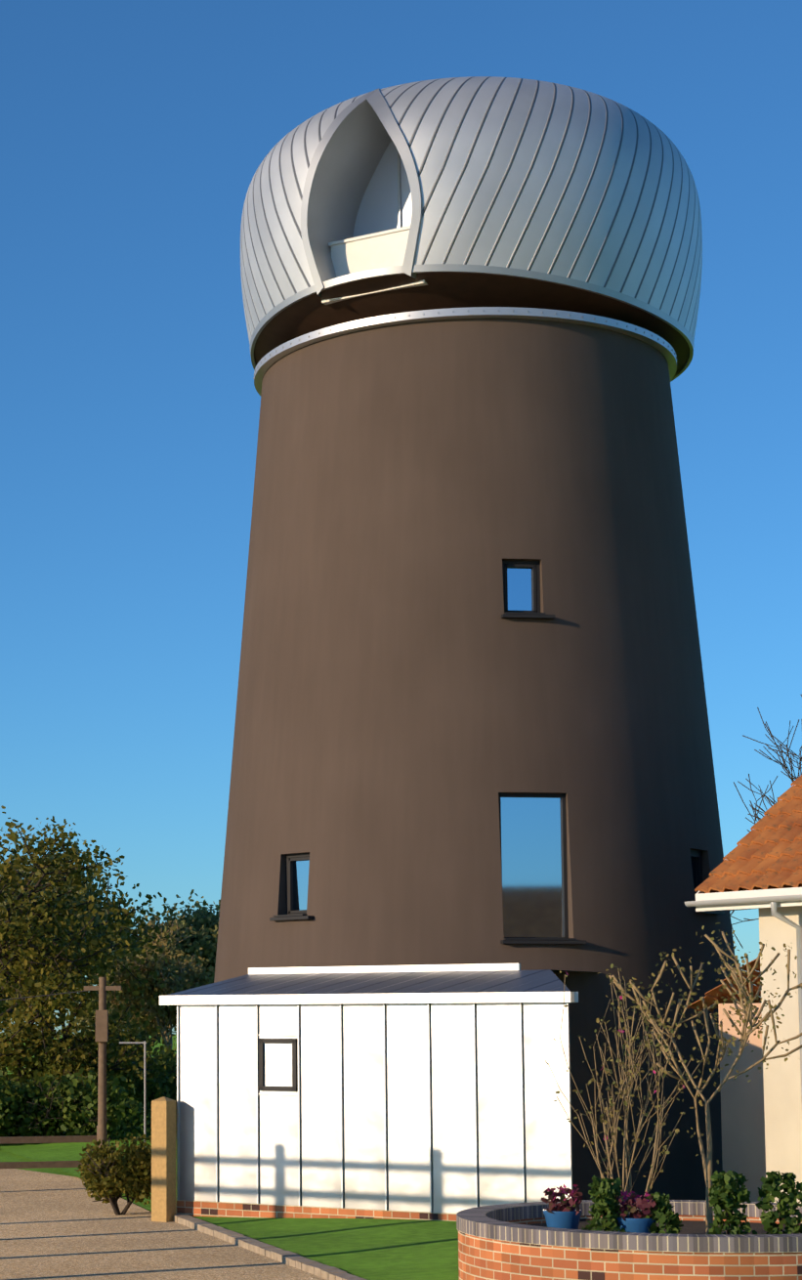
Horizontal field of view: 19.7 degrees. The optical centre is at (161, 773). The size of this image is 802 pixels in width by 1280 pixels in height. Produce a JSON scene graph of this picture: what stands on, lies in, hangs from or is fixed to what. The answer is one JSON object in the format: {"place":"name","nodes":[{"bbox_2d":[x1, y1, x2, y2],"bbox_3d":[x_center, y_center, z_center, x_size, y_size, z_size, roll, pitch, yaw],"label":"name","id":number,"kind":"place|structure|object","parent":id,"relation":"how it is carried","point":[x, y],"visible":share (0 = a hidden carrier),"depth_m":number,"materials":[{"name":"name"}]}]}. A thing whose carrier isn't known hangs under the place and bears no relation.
{"place":"outdoors","nodes":[
{"label":"outdoors","id":0,"kind":"place"},
{"bbox_2d":[0,1033,176,1211],"bbox_3d":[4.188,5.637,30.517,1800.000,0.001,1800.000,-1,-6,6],"label":"ground","id":1,"kind":"structure","parent":0,"point":[6,1156],"depth_m":38.87,"materials":[{"name":"green plant"}]},
{"bbox_2d":[0,944,37,1042],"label":"tree","id":2,"kind":"object","parent":1,"relation":"on","point":[3,1009],"visible":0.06,"depth_m":51.98,"materials":[{"name":"green plant"}]},
{"bbox_2d":[0,863,64,1012],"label":"tree","id":3,"kind":"object","parent":1,"relation":"on","point":[5,907],"visible":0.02,"depth_m":93.66,"materials":[{"name":"green plant"}]},
{"bbox_2d":[0,839,144,1044],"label":"tree","id":4,"kind":"object","parent":1,"relation":"on","point":[99,906],"visible":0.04,"depth_m":98.48,"materials":[{"name":"green plant"}]},
{"bbox_2d":[119,1041,146,1147],"bbox_3d":[-0.372,4.506,29.718,0.360,2.050,0.028,-1,-6,6],"label":"slim post","id":5,"kind":"object","parent":1,"relation":"on","point":[145,1088],"visible":0.83,"depth_m":29.75,"materials":[{"name":"grey metal"}]},
{"bbox_2d":[54,889,220,1064],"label":"tree","id":6,"kind":"object","parent":1,"relation":"on","point":[206,923],"visible":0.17,"depth_m":103.70,"materials":[{"name":"green plant"}]},
{"bbox_2d":[0,1168,326,1279],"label":"gravel drive","id":7,"kind":"structure","parent":1,"relation":"on","point":[53,1226],"depth_m":23.61,"materials":[{"name":"beige gravel"}]},
{"bbox_2d":[0,1125,97,1168],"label":"fence","id":8,"kind":"object","parent":7,"relation":"on","point":[42,1139],"visible":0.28,"depth_m":31.35,"materials":[{"name":"brown wood"}]},
{"bbox_2d":[84,977,121,1196],"bbox_3d":[-0.790,4.157,30.418,0.500,2.900,0.185,-1,-6,6],"label":"utility pole","id":9,"kind":"object","parent":7,"relation":"on","point":[102,1023],"visible":0.81,"depth_m":30.42,"materials":[{"name":"brown wood"}]},
{"bbox_2d":[0,990,87,1000],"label":"overhead wire","id":10,"kind":"object","parent":9,"relation":"attached to","point":[43,995],"visible":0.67,"depth_m":30.87,"materials":[{"name":"grey"}]},
{"bbox_2d":[74,1133,151,1215],"bbox_3d":[-0.505,4.794,27.401,0.990,0.994,1.304,2,-7,-18],"label":"bush","id":11,"kind":"object","parent":7,"relation":"on","point":[111,1173],"visible":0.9,"depth_m":27.14,"materials":[{"name":"green plant"}]},
{"bbox_2d":[151,1096,176,1222],"bbox_3d":[0.027,4.516,26.543,0.210,1.527,0.210,-4,-8,33],"label":"gate post","id":12,"kind":"object","parent":7,"relation":"on","point":[163,1164],"visible":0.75,"depth_m":26.47,"materials":[{"name":"beige wood"}]},
{"bbox_2d":[173,1213,366,1279],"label":"drive edging","id":13,"kind":"object","parent":7,"relation":"on","point":[303,1263],"visible":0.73,"depth_m":22.45,"materials":[{"name":"grey concrete"}]},
{"bbox_2d":[0,1116,705,1279],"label":"lawn","id":14,"kind":"structure","parent":0,"point":[376,1249],"depth_m":23.34,"materials":[{"name":"green plant"}]},
{"bbox_2d":[0,1069,52,1144],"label":"hedge shrub","id":15,"kind":"object","parent":14,"relation":"on","point":[6,1100],"visible":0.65,"depth_m":42.53,"materials":[{"name":"green plant"}]},
{"bbox_2d":[0,1066,151,1143],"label":"hedge shrub","id":16,"kind":"object","parent":14,"relation":"on","point":[73,1103],"visible":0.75,"depth_m":42.61,"materials":[{"name":"green plant"}]},
{"bbox_2d":[0,805,176,1129],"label":"tree","id":17,"kind":"object","parent":14,"relation":"on","point":[55,960],"visible":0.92,"depth_m":44.34,"materials":[{"name":"green plant"}]},
{"bbox_2d":[0,1029,176,1132],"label":"hedge shrub","id":18,"kind":"object","parent":14,"relation":"on","point":[139,1089],"visible":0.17,"depth_m":45.72,"materials":[{"name":"green plant"}]},
{"bbox_2d":[96,1043,176,1129],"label":"hedge shrub","id":19,"kind":"object","parent":14,"relation":"on","point":[169,1070],"visible":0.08,"depth_m":47.66,"materials":[{"name":"green plant"}]},
{"bbox_2d":[93,906,214,1059],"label":"leafy tree","id":20,"kind":"object","parent":14,"relation":"on","point":[176,973],"visible":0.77,"depth_m":50.99,"materials":[{"name":"green plant"}]},
{"bbox_2d":[159,963,592,1221],"bbox_3d":[3.135,3.837,26.871,5.283,3.190,3.600,-4,-8,33],"label":"zinc extension","id":21,"kind":"object","parent":14,"relation":"on","point":[425,1091],"visible":0.96,"depth_m":25.48,"materials":[{"name":"metal"}]},
{"bbox_2d":[213,318,737,1199],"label":"mill tower","id":22,"kind":"structure","parent":14,"relation":"on","point":[411,704],"depth_m":28.60,"materials":[{"name":"brown paint"}]},
{"bbox_2d":[253,272,689,395],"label":"curb ring","id":23,"kind":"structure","parent":22,"relation":"on","point":[309,320],"depth_m":29.57,"materials":[{"name":"metal"}]},
{"bbox_2d":[240,76,702,382],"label":"dome roof","id":24,"kind":"structure","parent":23,"relation":"on","point":[562,185],"depth_m":29.40,"materials":[{"name":"silver metal"}]},
{"bbox_2d":[321,139,427,304],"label":"balcony","id":25,"kind":"structure","parent":24,"relation":"in","point":[378,239],"depth_m":30.37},
{"bbox_2d":[269,559,725,943],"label":"window frames","id":26,"kind":"structure","parent":22,"relation":"attached to","point":[291,914],"depth_m":28.40,"materials":[{"name":"brown"}]},
{"bbox_2d":[293,856,696,913],"bbox_3d":[4.245,1.386,28.936,5.240,0.840,0.392,0,-6,-2],"label":"window glass","id":27,"kind":"object","parent":26,"relation":"attached to","point":[300,881],"visible":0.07,"depth_m":28.90,"materials":[{"name":"blue glass"}]},
{"bbox_2d":[500,567,563,937],"bbox_3d":[4.498,-0.311,28.159,0.840,4.720,0.258,1,-6,-6],"label":"window glass","id":28,"kind":"object","parent":26,"relation":"in","point":[532,859],"visible":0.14,"depth_m":27.88,"materials":[{"name":"blue glass"}]},
{"bbox_2d":[456,1199,801,1279],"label":"planter wall","id":29,"kind":"structure","parent":14,"relation":"on","point":[501,1242],"depth_m":17.58,"materials":[{"name":"brick"}]},
{"bbox_2d":[526,1220,801,1234],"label":"planter soil","id":30,"kind":"structure","parent":29,"relation":"in","point":[694,1227],"depth_m":20.07,"materials":[{"name":"brown soil"}]},
{"bbox_2d":[540,1184,583,1229],"bbox_3d":[3.254,3.565,18.558,0.338,0.470,0.336,-1,-6,6],"label":"pot","id":31,"kind":"object","parent":30,"relation":"on","point":[564,1214],"visible":0.9,"depth_m":18.47,"materials":[{"name":"blue ceramic"}]},
{"bbox_2d":[581,1175,625,1232],"bbox_3d":[3.520,3.467,18.112,0.411,0.565,0.422,-1,-6,6],"label":"evergreen","id":32,"kind":"object","parent":30,"relation":"on","point":[606,1204],"visible":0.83,"depth_m":18.07,"materials":[{"name":"green plant"}]},
{"bbox_2d":[545,966,704,1232],"bbox_3d":[3.924,2.716,18.904,1.303,2.240,0.887,-6,-9,44],"label":"bare shrub","id":33,"kind":"object","parent":30,"relation":"on","point":[607,1139],"visible":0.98,"depth_m":18.88,"materials":[{"name":"brown plant"}]},
{"bbox_2d":[615,1190,658,1233],"bbox_3d":[3.764,3.530,18.125,0.349,0.444,0.347,-1,-6,6],"label":"pot","id":34,"kind":"object","parent":30,"relation":"on","point":[630,1223],"visible":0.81,"depth_m":18.02,"materials":[{"name":"blue ceramic"}]},
{"bbox_2d":[633,1192,683,1234],"bbox_3d":[3.920,3.526,18.091,0.403,0.443,0.422,-1,-6,6],"label":"evergreen","id":35,"kind":"object","parent":30,"relation":"on","point":[663,1214],"visible":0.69,"depth_m":18.01,"materials":[{"name":"green plant"}]},
{"bbox_2d":[598,922,801,1234],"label":"young tree","id":36,"kind":"object","parent":30,"relation":"on","point":[747,1008],"visible":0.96,"depth_m":19.73,"materials":[{"name":"brown plant"}]},
{"bbox_2d":[707,1170,757,1234],"bbox_3d":[4.393,3.408,17.859,0.402,0.626,0.439,-6,-9,42],"label":"evergreen","id":37,"kind":"object","parent":30,"relation":"on","point":[723,1192],"visible":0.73,"depth_m":17.82,"materials":[{"name":"green plant"}]},
{"bbox_2d":[755,1170,801,1234],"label":"evergreen","id":38,"kind":"object","parent":30,"relation":"on","point":[769,1191],"visible":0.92,"depth_m":17.81,"materials":[{"name":"green plant"}]},
{"bbox_2d":[718,1003,766,1201],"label":"lean to walls","id":39,"kind":"structure","parent":14,"relation":"on","point":[743,1123],"depth_m":25.93,"materials":[{"name":"beige paint"}]},
{"bbox_2d":[687,958,761,1012],"bbox_3d":[7.699,2.501,26.911,3.150,0.617,1.107,4,-8,-34],"label":"lean to roof","id":40,"kind":"object","parent":39,"relation":"on","point":[711,996],"visible":0.1,"depth_m":26.32,"materials":[{"name":"orange tile"}]},
{"bbox_2d":[729,694,801,948],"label":"bare tree","id":41,"kind":"object","parent":14,"relation":"on","point":[791,778],"visible":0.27,"depth_m":57.94,"materials":[{"name":"brown plant"}]},
{"bbox_2d":[758,825,801,1203],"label":"cottage walls","id":42,"kind":"structure","parent":14,"relation":"on","point":[783,1104],"depth_m":25.08,"materials":[{"name":"beige paint"}]},
{"bbox_2d":[694,774,801,893],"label":"tiled roof","id":43,"kind":"structure","parent":42,"relation":"on","point":[778,863],"depth_m":25.77,"materials":[{"name":"orange tile"}]},
{"bbox_2d":[695,785,801,911],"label":"roof fascia","id":44,"kind":"structure","parent":42,"relation":"attached to","point":[702,896],"depth_m":25.19,"materials":[{"name":"white wood"}]},
{"bbox_2d":[684,894,801,1104],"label":"gutter and downpipe","id":45,"kind":"object","parent":44,"relation":"attached to","point":[773,900],"visible":1,"depth_m":24.84,"materials":[{"name":"white plastic"}]},
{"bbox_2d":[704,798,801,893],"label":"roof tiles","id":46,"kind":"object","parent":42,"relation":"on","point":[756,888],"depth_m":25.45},
{"bbox_2d":[0,0,801,1033],"label":"sky","id":47,"kind":"structure","parent":0,"point":[135,135],"materials":[{"name":"blue"}]}
]}

